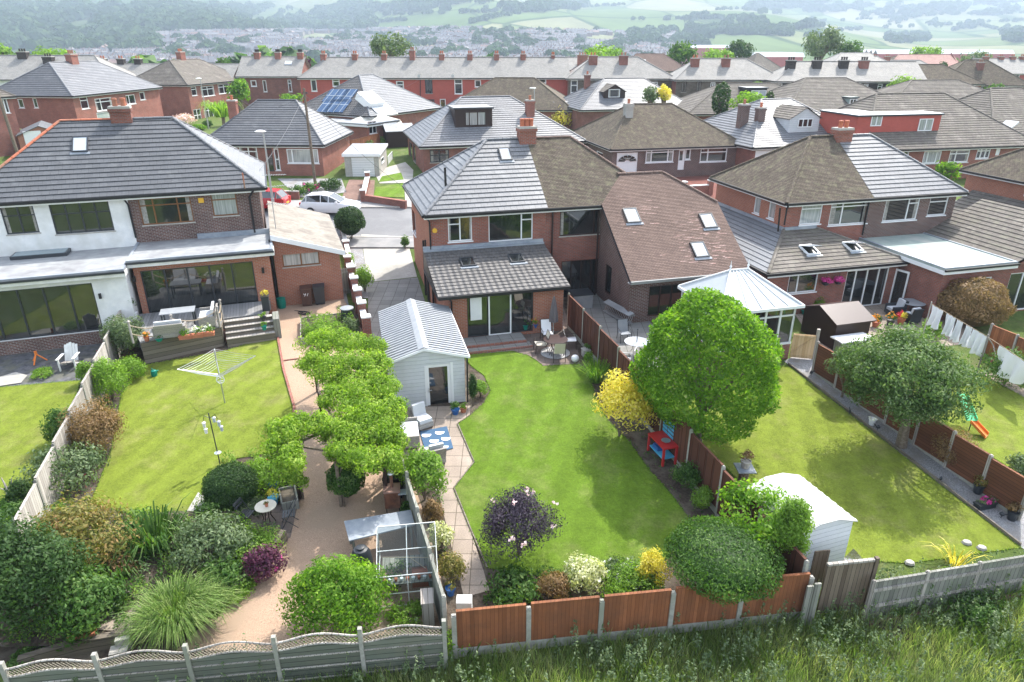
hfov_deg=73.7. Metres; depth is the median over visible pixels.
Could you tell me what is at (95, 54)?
town house
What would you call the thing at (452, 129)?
bungalow
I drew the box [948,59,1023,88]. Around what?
distant house
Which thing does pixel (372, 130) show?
window
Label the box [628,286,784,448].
tree
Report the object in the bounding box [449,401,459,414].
plant pot
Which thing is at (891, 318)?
plant pot
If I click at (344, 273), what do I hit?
slatted gate
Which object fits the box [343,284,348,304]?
side path
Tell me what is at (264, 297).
plant pot
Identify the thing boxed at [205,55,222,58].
town house
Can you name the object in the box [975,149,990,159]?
window
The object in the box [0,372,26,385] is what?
stone slab
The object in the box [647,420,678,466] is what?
play kitchen
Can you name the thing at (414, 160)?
window
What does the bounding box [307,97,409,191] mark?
telephone wire
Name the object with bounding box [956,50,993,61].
tree
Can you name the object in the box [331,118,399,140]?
brick extension
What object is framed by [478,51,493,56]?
valley trees
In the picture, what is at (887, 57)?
distant house
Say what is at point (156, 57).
town house
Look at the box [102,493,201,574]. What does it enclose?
iris clump
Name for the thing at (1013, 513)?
plant pot
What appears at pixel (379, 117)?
conservatory
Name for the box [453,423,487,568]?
timber edging
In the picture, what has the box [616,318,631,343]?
garden chair
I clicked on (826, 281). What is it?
hanging basket
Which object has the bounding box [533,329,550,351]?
garden chair
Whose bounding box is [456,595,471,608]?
white box
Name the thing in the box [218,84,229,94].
window
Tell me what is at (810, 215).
window
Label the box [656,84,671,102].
tree
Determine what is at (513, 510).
shrub
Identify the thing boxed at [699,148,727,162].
window
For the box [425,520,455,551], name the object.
shrub
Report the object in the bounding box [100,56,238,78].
terraced house row
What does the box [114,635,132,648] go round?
stone step
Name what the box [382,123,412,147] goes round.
garden shed
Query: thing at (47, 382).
turf fringe
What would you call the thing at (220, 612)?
ornamental grass
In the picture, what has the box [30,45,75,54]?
tree
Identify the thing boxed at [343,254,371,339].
pillared wall
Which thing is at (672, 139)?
bungalow
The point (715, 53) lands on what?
tree
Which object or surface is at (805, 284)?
window
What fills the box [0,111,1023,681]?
ground
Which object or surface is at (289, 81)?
window
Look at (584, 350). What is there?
plant pot
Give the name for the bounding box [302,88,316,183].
telegraph pole
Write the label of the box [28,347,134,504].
ground cover
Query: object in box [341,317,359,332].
shrub
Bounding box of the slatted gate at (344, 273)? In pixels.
[341,268,349,293]
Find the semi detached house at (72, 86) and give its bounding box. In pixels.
[0,50,163,129]
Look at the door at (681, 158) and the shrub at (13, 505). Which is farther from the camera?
the door at (681, 158)
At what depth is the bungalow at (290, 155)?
61.80 m
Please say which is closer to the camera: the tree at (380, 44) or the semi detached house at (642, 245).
the semi detached house at (642, 245)
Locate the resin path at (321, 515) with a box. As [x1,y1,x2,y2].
[176,299,446,650]
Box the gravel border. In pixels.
[785,357,1023,548]
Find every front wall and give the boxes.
[284,190,299,199]
[359,171,369,201]
[364,194,406,208]
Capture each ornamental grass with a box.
[101,566,241,656]
[188,575,252,628]
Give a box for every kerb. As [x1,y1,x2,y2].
[294,206,411,207]
[338,236,412,236]
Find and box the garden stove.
[383,472,407,513]
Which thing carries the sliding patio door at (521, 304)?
in the semi detached house at (486, 263)
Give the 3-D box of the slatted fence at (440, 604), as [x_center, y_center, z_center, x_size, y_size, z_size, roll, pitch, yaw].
[-2.769,5.760,20.324,0.100,2.478,6.954,-7,25,-17]
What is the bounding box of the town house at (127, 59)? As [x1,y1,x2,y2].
[102,56,129,62]
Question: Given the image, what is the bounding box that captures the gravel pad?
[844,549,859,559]
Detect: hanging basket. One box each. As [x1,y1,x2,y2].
[821,273,832,285]
[831,275,845,284]
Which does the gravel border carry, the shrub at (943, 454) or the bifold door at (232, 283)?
the shrub at (943, 454)
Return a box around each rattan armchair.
[408,401,433,431]
[423,442,446,463]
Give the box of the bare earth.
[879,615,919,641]
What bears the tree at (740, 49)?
on the hills
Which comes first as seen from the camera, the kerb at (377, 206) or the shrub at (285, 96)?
the kerb at (377, 206)
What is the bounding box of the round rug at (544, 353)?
[541,347,569,358]
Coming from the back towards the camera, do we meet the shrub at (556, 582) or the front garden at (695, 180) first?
the front garden at (695, 180)
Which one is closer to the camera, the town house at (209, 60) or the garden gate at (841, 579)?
the garden gate at (841, 579)
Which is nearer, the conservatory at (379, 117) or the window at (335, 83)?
the conservatory at (379, 117)
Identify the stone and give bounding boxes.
[904,559,914,565]
[961,539,971,545]
[976,544,986,550]
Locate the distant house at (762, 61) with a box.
[747,53,780,70]
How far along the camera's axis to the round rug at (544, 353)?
31.50 m
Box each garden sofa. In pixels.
[152,319,187,339]
[198,301,217,326]
[400,416,419,448]
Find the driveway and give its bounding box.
[361,234,416,281]
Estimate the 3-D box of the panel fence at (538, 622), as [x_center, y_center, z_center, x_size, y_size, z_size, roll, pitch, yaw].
[3.186,7.199,17.609,9.437,2.058,0.120,-3,24,-7]
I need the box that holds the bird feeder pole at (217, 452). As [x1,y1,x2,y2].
[202,413,222,463]
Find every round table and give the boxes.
[254,499,276,524]
[543,334,567,354]
[624,337,647,357]
[904,298,925,310]
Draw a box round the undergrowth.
[108,571,922,680]
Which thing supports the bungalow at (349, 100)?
on the ground at (1012, 323)
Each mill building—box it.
[680,45,729,64]
[745,52,804,66]
[863,50,1014,61]
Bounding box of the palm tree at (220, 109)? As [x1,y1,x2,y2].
[192,100,246,124]
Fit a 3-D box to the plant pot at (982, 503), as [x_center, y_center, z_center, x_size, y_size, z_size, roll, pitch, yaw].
[15.448,5.248,22.222,0.802,0.391,0.370,-6,24,-14]
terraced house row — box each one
[0,49,135,85]
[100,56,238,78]
[235,49,310,108]
[296,47,569,106]
[765,57,926,89]
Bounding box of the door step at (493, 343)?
[463,332,532,353]
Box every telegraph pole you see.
[0,97,17,152]
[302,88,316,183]
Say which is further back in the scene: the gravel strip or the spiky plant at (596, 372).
the gravel strip
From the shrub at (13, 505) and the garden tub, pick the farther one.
the garden tub
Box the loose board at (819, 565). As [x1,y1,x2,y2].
[810,549,829,584]
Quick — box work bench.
[344,510,414,548]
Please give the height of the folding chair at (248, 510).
0.899 m
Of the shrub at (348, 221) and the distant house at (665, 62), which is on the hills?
the distant house at (665, 62)
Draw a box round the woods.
[0,0,1023,61]
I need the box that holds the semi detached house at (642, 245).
[528,135,749,322]
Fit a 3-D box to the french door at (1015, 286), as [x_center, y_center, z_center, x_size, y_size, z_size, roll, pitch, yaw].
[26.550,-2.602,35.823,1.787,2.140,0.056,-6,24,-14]
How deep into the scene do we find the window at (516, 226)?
35.72 m
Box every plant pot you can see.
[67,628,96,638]
[141,331,149,341]
[178,327,190,339]
[190,325,202,338]
[200,323,214,336]
[258,311,265,320]
[260,289,269,310]
[261,322,266,329]
[265,488,279,503]
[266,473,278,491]
[444,579,455,596]
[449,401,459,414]
[459,402,466,412]
[581,343,591,355]
[739,449,755,469]
[868,416,877,425]
[872,313,883,327]
[885,311,897,325]
[896,310,907,324]
[973,475,988,494]
[973,495,997,510]
[1005,501,1023,521]
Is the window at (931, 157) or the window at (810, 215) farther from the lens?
the window at (931, 157)
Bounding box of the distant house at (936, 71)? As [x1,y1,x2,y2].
[918,64,985,87]
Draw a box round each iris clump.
[96,548,154,583]
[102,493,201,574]
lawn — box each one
[0,380,79,519]
[93,338,292,513]
[374,183,403,196]
[379,173,402,181]
[455,351,688,577]
[689,366,1019,562]
[915,376,1023,465]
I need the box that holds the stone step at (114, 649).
[108,644,129,660]
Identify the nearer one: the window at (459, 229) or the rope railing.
the rope railing
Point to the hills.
(870, 35)
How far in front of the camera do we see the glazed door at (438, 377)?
27.47 m
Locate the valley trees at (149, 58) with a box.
[128,54,174,62]
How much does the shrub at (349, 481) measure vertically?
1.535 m
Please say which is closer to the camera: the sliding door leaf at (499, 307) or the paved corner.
the paved corner
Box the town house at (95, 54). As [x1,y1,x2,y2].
[80,52,107,55]
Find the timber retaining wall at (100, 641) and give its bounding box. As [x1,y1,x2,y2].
[17,529,287,671]
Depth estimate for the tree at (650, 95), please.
76.84 m
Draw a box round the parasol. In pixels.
[549,296,557,333]
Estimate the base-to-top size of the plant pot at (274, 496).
0.591 m
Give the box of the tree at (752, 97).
[728,90,766,107]
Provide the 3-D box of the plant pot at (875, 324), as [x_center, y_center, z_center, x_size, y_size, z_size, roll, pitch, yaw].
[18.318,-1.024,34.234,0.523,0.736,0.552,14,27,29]
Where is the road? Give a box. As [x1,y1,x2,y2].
[264,208,412,235]
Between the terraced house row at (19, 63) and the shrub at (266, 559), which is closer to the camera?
the shrub at (266, 559)
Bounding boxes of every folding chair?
[233,497,254,520]
[281,497,298,529]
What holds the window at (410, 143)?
in the bungalow at (452, 129)
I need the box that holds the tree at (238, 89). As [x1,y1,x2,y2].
[225,78,250,111]
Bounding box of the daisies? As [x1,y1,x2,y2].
[603,553,639,583]
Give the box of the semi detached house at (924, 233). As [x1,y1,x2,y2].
[840,133,1023,319]
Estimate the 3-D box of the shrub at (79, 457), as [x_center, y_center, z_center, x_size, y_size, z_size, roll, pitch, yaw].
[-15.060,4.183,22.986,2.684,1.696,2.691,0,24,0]
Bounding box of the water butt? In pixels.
[340,305,353,320]
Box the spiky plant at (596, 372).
[570,354,615,383]
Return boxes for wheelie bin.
[299,284,311,305]
[312,283,324,303]
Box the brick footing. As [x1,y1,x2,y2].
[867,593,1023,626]
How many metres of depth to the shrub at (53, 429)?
24.80 m
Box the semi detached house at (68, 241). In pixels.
[0,118,142,355]
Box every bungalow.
[210,95,353,175]
[307,74,441,124]
[403,95,585,171]
[464,77,572,128]
[563,71,682,129]
[573,99,738,176]
[677,82,781,119]
[704,98,830,165]
[769,77,880,111]
[819,92,1023,178]
[876,79,983,98]
[958,87,1023,133]
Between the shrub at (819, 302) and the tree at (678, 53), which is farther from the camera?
the tree at (678, 53)
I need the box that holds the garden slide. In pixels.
[946,393,988,437]
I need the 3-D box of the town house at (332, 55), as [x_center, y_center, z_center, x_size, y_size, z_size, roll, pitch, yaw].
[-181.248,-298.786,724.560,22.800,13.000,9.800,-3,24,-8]
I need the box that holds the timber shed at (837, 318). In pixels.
[800,301,876,349]
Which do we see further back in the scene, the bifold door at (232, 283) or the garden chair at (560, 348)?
the bifold door at (232, 283)
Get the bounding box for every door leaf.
[488,295,510,334]
[888,268,909,302]
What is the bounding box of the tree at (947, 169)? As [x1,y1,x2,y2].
[934,160,961,180]
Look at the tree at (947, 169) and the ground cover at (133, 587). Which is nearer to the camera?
the ground cover at (133, 587)
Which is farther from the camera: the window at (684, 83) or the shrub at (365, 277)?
the window at (684, 83)
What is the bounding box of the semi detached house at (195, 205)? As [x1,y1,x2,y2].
[107,98,276,313]
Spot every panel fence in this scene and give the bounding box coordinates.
[349,133,379,144]
[451,572,814,658]
[567,293,809,574]
[811,341,1023,520]
[984,323,1023,357]
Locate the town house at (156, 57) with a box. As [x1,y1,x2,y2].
[155,55,175,59]
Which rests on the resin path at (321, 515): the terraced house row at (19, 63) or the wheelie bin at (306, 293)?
the wheelie bin at (306, 293)
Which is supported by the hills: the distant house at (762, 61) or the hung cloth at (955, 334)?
the distant house at (762, 61)
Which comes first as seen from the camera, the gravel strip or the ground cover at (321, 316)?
the ground cover at (321, 316)
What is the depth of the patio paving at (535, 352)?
32.05 m
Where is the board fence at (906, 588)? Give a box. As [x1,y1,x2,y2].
[862,555,1023,620]
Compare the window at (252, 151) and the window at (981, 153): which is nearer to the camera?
the window at (981, 153)
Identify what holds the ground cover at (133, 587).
on the raised bed soil at (35, 639)
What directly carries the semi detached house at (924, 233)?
on the ground at (1012, 323)
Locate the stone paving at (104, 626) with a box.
[94,604,148,630]
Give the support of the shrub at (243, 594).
on the raised bed soil at (35, 639)
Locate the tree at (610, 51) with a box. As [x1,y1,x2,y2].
[583,42,623,55]
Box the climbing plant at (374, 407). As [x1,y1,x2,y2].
[257,325,410,506]
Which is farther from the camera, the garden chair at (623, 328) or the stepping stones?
the garden chair at (623, 328)
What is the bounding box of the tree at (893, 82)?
[886,74,914,85]
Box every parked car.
[262,188,290,207]
[299,191,360,212]
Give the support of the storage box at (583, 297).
on the patio paving at (604, 320)
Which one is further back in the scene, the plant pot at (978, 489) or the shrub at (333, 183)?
the shrub at (333, 183)
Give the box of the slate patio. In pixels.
[0,343,101,386]
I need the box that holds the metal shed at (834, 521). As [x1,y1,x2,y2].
[746,473,857,571]
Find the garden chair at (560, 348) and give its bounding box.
[551,343,566,362]
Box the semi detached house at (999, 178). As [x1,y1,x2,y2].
[951,147,1023,216]
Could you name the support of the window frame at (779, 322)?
in the conservatory at (773, 306)
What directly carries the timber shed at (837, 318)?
on the ground at (1012, 323)
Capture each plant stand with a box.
[33,351,47,364]
[733,463,756,482]
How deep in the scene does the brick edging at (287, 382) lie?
29.50 m
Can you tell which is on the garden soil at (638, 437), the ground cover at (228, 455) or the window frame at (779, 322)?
the ground cover at (228, 455)
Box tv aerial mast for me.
[264,171,287,228]
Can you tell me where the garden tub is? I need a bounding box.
[276,296,285,308]
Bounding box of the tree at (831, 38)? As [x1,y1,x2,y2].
[801,24,844,59]
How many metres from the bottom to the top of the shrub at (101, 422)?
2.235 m
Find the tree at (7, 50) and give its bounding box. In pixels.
[0,43,13,54]
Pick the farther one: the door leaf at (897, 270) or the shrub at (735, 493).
the door leaf at (897, 270)
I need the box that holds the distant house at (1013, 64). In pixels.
[972,54,1023,79]
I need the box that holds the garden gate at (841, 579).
[816,556,879,613]
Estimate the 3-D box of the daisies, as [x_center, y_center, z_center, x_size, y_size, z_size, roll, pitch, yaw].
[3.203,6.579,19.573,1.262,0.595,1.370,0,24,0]
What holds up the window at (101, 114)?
in the semi detached house at (72, 86)
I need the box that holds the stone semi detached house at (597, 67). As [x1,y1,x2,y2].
[565,52,672,94]
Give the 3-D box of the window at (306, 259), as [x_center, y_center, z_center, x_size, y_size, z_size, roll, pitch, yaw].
[-11.181,-4.369,36.262,1.987,0.871,0.141,-8,25,-17]
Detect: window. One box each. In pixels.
[0,206,40,235]
[1,99,10,113]
[17,99,24,108]
[32,98,38,108]
[49,201,115,235]
[79,97,90,109]
[94,97,111,111]
[97,111,109,117]
[126,94,136,104]
[137,196,195,226]
[139,92,145,100]
[191,86,197,95]
[193,109,201,118]
[200,86,215,96]
[204,108,213,117]
[210,193,239,217]
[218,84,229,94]
[239,147,257,158]
[250,80,256,86]
[262,80,266,91]
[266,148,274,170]
[273,148,280,170]
[282,252,320,268]
[286,149,318,163]
[287,80,291,91]
[310,80,317,91]
[332,80,339,86]
[369,121,376,134]
[396,81,403,87]
[409,141,412,157]
[412,211,415,237]
[413,144,415,163]
[425,80,432,93]
[430,149,448,162]
[440,99,445,106]
[448,217,472,242]
[454,80,462,93]
[474,80,480,87]
[488,213,532,241]
[559,209,600,237]
[570,80,577,92]
[645,150,673,163]
[681,81,686,91]
[684,149,690,160]
[696,81,701,91]
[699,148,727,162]
[752,197,760,215]
[766,202,775,220]
[787,274,817,294]
[798,205,822,225]
[827,202,867,226]
[881,199,919,222]
[922,151,941,163]
[926,197,948,216]
[948,150,969,162]
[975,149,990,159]
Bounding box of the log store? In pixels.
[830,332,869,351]
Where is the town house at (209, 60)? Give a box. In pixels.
[205,57,215,62]
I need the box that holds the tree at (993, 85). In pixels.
[984,82,1005,88]
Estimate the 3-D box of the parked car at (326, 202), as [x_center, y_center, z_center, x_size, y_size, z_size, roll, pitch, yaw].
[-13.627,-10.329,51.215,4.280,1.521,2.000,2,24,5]
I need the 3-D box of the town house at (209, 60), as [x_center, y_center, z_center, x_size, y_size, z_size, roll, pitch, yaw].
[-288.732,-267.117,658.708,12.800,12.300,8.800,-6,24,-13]
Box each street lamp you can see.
[195,78,208,128]
[255,130,274,201]
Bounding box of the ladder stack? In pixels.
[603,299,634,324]
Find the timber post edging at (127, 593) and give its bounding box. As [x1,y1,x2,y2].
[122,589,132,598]
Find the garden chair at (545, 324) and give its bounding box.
[540,319,553,336]
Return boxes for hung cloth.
[927,305,942,329]
[941,314,955,336]
[949,319,962,342]
[958,325,972,346]
[967,329,986,356]
[997,345,1023,383]
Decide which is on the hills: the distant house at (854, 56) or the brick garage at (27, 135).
the distant house at (854, 56)
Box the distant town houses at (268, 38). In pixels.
[57,25,678,54]
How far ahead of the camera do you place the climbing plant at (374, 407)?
22.34 m
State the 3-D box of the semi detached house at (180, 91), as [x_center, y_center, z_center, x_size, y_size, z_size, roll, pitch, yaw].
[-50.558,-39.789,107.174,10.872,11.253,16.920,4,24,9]
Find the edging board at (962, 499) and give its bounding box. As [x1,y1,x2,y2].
[788,363,1021,545]
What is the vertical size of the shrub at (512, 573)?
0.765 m
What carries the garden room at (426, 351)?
on the ground at (1012, 323)
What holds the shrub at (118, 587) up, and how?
on the raised bed soil at (35, 639)
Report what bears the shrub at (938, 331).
on the ground at (1012, 323)
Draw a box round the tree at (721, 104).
[711,81,731,114]
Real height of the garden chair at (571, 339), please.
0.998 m
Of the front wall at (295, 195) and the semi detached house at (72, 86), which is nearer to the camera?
the front wall at (295, 195)
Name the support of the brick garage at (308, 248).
on the ground at (1012, 323)
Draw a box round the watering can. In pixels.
[151,368,157,376]
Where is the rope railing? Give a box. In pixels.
[126,299,223,343]
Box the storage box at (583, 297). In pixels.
[568,288,593,308]
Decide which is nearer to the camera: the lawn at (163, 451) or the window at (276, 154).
the lawn at (163, 451)
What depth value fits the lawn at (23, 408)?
26.84 m
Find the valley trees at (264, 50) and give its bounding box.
[226,45,316,66]
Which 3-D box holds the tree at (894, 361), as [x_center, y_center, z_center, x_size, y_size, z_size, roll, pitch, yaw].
[14.010,1.751,24.431,4.694,5.004,5.010,0,24,0]
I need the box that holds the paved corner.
[253,505,296,537]
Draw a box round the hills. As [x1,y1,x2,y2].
[11,0,1023,60]
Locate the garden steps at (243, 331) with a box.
[224,311,281,346]
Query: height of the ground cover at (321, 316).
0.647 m
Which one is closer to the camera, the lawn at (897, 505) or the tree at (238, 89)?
the lawn at (897, 505)
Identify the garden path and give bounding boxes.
[404,406,489,594]
[980,372,1023,396]
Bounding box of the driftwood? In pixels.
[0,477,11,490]
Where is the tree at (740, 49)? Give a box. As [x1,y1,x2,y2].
[725,39,756,57]
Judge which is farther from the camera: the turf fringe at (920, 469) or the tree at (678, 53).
the tree at (678, 53)
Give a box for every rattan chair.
[884,298,908,315]
[900,307,924,324]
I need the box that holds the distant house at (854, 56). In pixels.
[823,52,886,60]
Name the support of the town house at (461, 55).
on the hills
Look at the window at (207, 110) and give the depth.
104.26 m
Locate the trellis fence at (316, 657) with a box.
[0,618,447,681]
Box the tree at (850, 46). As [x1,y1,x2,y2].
[836,38,863,52]
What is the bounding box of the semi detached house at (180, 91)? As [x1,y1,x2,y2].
[136,49,239,118]
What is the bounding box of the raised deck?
[131,300,270,363]
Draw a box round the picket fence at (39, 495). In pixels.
[12,310,123,551]
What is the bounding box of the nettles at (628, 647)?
[71,547,1023,681]
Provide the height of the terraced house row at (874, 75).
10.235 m
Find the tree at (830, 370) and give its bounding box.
[823,344,859,397]
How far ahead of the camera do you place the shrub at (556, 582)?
18.66 m
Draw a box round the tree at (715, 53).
[700,47,734,57]
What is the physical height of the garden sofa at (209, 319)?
0.882 m
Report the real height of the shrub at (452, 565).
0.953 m
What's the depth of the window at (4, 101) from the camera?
70.51 m
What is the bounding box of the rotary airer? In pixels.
[177,349,254,402]
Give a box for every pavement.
[288,200,411,205]
[339,237,413,248]
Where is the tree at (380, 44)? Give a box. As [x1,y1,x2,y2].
[369,31,416,56]
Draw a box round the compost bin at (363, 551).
[351,544,373,569]
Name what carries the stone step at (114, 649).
on the garden soil at (638, 437)
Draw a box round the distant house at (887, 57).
[874,54,926,63]
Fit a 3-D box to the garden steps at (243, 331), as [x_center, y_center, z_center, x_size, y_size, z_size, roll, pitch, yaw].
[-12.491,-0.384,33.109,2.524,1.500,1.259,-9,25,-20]
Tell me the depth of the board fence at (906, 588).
18.36 m
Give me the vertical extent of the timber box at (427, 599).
0.980 m
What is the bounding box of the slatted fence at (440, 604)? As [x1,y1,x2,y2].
[399,449,447,642]
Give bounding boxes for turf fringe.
[0,380,80,523]
[90,342,292,512]
[453,351,689,577]
[688,365,1021,562]
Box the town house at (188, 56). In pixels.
[186,55,213,57]
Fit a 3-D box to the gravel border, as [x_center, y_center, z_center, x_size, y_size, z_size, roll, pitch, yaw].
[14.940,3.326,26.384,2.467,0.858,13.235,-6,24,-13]
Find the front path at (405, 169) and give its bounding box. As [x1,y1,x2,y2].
[376,162,412,199]
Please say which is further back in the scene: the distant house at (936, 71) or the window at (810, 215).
the distant house at (936, 71)
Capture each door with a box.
[0,283,102,340]
[22,131,40,144]
[140,261,258,312]
[351,157,374,175]
[387,152,392,164]
[425,363,451,404]
[467,293,532,336]
[561,259,597,296]
[605,264,611,294]
[616,152,637,171]
[647,283,682,315]
[677,150,684,169]
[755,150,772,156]
[841,267,888,305]
[1007,272,1023,309]
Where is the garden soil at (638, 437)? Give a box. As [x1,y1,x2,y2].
[0,297,715,667]
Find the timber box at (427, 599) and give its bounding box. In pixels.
[420,587,434,631]
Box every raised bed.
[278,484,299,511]
[300,313,358,343]
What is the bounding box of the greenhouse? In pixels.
[376,521,437,608]
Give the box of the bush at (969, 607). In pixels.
[944,589,1009,632]
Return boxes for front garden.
[279,179,345,196]
[676,175,716,198]
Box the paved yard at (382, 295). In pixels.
[368,277,424,339]
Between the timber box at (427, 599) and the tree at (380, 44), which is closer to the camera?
the timber box at (427, 599)
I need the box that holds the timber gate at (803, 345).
[789,329,820,359]
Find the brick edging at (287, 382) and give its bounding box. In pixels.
[277,337,295,411]
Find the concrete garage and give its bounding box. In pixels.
[341,143,392,176]
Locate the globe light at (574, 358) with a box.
[571,355,578,361]
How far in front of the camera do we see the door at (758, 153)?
59.71 m
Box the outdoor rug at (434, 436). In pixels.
[420,426,452,449]
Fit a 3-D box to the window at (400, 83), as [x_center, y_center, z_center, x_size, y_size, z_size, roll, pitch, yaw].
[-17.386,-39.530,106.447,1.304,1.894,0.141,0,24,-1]
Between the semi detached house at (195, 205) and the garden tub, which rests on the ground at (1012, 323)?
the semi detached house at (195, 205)
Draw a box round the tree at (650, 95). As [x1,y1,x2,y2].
[642,85,659,102]
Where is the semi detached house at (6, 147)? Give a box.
[0,89,20,156]
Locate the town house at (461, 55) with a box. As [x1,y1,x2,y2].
[445,54,465,56]
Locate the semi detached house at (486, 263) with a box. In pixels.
[402,118,570,337]
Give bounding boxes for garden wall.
[340,231,355,272]
[683,179,713,194]
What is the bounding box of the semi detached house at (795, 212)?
[708,120,909,313]
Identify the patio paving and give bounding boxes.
[470,308,579,365]
[585,294,684,366]
[795,304,972,355]
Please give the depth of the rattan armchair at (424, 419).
26.17 m
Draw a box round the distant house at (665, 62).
[634,53,682,72]
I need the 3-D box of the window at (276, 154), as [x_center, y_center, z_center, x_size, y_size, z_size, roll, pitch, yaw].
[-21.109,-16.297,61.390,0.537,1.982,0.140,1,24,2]
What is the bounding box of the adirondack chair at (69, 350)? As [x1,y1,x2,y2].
[55,342,79,371]
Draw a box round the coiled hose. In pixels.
[294,310,309,314]
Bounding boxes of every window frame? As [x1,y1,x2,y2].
[681,292,721,348]
[719,309,795,351]
[788,309,794,341]
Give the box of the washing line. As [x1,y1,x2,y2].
[922,301,1023,376]
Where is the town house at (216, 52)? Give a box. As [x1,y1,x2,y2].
[190,51,219,54]
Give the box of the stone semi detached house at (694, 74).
[669,55,773,97]
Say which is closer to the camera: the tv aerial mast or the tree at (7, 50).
the tv aerial mast
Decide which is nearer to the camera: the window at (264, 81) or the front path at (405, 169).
the front path at (405, 169)
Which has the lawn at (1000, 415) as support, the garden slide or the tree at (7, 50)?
the garden slide
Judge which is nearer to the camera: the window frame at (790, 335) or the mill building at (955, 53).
the window frame at (790, 335)
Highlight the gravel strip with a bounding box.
[350,235,367,297]
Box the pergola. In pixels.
[296,345,391,506]
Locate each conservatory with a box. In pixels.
[352,113,401,122]
[678,261,804,365]
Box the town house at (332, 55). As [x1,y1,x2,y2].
[330,53,350,56]
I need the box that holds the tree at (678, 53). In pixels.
[667,39,698,64]
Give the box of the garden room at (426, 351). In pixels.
[378,298,469,405]
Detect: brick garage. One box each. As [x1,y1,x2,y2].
[15,121,51,147]
[267,201,345,305]
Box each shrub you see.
[0,494,23,527]
[0,505,99,646]
[3,475,30,503]
[6,643,45,674]
[13,440,110,495]
[28,490,147,579]
[29,365,54,378]
[31,554,133,651]
[37,404,67,442]
[58,394,128,454]
[74,360,91,382]
[85,356,131,402]
[97,581,126,614]
[99,314,144,356]
[106,555,143,579]
[114,354,147,379]
[122,505,155,531]
[167,508,258,579]
[172,113,196,123]
[191,495,230,520]
[192,123,206,129]
[199,555,249,596]
[201,460,259,508]
[202,120,212,126]
[213,523,286,568]
[227,574,257,602]
[236,495,265,516]
[241,541,288,582]
[243,451,289,491]
[276,553,403,643]
[279,93,303,100]
[288,184,306,195]
[300,318,342,344]
[301,180,319,191]
[318,177,342,190]
[325,459,365,497]
[333,205,365,238]
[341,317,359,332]
[353,264,374,291]
[380,136,385,142]
[383,597,422,633]
[395,442,451,500]
[400,235,409,248]
[400,500,409,510]
[421,498,444,521]
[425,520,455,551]
[436,550,468,580]
[468,372,478,405]
[473,484,567,564]
[476,379,489,396]
[480,560,542,605]
[535,568,571,598]
[551,108,571,126]
[563,550,607,595]
[583,351,593,363]
[591,367,659,436]
[599,557,663,596]
[602,373,613,383]
[633,547,672,586]
[662,514,786,606]
[668,460,702,490]
[690,485,714,509]
[716,477,806,548]
[769,494,815,556]
[813,298,824,303]
[890,606,909,618]
[921,318,944,339]
[930,424,981,465]
[935,276,1017,326]
[978,346,1023,389]
[1003,451,1023,475]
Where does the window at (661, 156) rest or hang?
in the bungalow at (672, 139)
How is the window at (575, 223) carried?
in the semi detached house at (642, 245)
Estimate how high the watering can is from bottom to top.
0.370 m
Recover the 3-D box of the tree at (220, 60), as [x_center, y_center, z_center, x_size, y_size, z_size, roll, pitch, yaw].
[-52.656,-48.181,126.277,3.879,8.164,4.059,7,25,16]
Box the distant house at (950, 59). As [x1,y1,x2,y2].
[890,53,957,65]
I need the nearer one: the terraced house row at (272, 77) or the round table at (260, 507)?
the round table at (260, 507)
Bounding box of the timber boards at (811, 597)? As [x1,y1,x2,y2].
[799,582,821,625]
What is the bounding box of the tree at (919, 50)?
[909,45,943,53]
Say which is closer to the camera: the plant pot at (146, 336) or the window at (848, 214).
the plant pot at (146, 336)
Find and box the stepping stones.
[188,492,203,510]
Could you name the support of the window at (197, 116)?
in the semi detached house at (180, 91)
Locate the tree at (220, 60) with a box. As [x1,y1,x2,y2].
[215,57,230,62]
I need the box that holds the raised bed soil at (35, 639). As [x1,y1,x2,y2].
[0,511,280,646]
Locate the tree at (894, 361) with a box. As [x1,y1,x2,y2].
[830,321,1000,448]
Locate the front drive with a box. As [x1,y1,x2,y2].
[342,180,374,199]
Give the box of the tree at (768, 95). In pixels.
[766,91,774,97]
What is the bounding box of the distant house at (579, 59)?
[568,52,588,70]
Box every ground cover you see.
[0,497,278,642]
[0,498,265,642]
[1,499,279,644]
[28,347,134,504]
[29,345,136,503]
[200,446,297,510]
[300,305,354,338]
[405,454,449,554]
[483,564,664,604]
[601,390,702,520]
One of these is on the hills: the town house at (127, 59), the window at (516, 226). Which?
the town house at (127, 59)
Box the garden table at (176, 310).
[159,306,196,324]
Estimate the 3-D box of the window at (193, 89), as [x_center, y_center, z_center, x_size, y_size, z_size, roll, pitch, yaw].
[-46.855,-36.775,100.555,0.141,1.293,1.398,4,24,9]
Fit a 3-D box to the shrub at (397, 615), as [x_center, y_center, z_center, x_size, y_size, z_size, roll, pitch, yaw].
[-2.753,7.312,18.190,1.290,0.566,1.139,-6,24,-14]
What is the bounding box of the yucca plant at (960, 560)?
[920,538,991,566]
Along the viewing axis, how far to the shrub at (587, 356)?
30.32 m
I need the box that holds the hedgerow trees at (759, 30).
[377,2,1023,36]
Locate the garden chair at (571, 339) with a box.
[562,326,576,346]

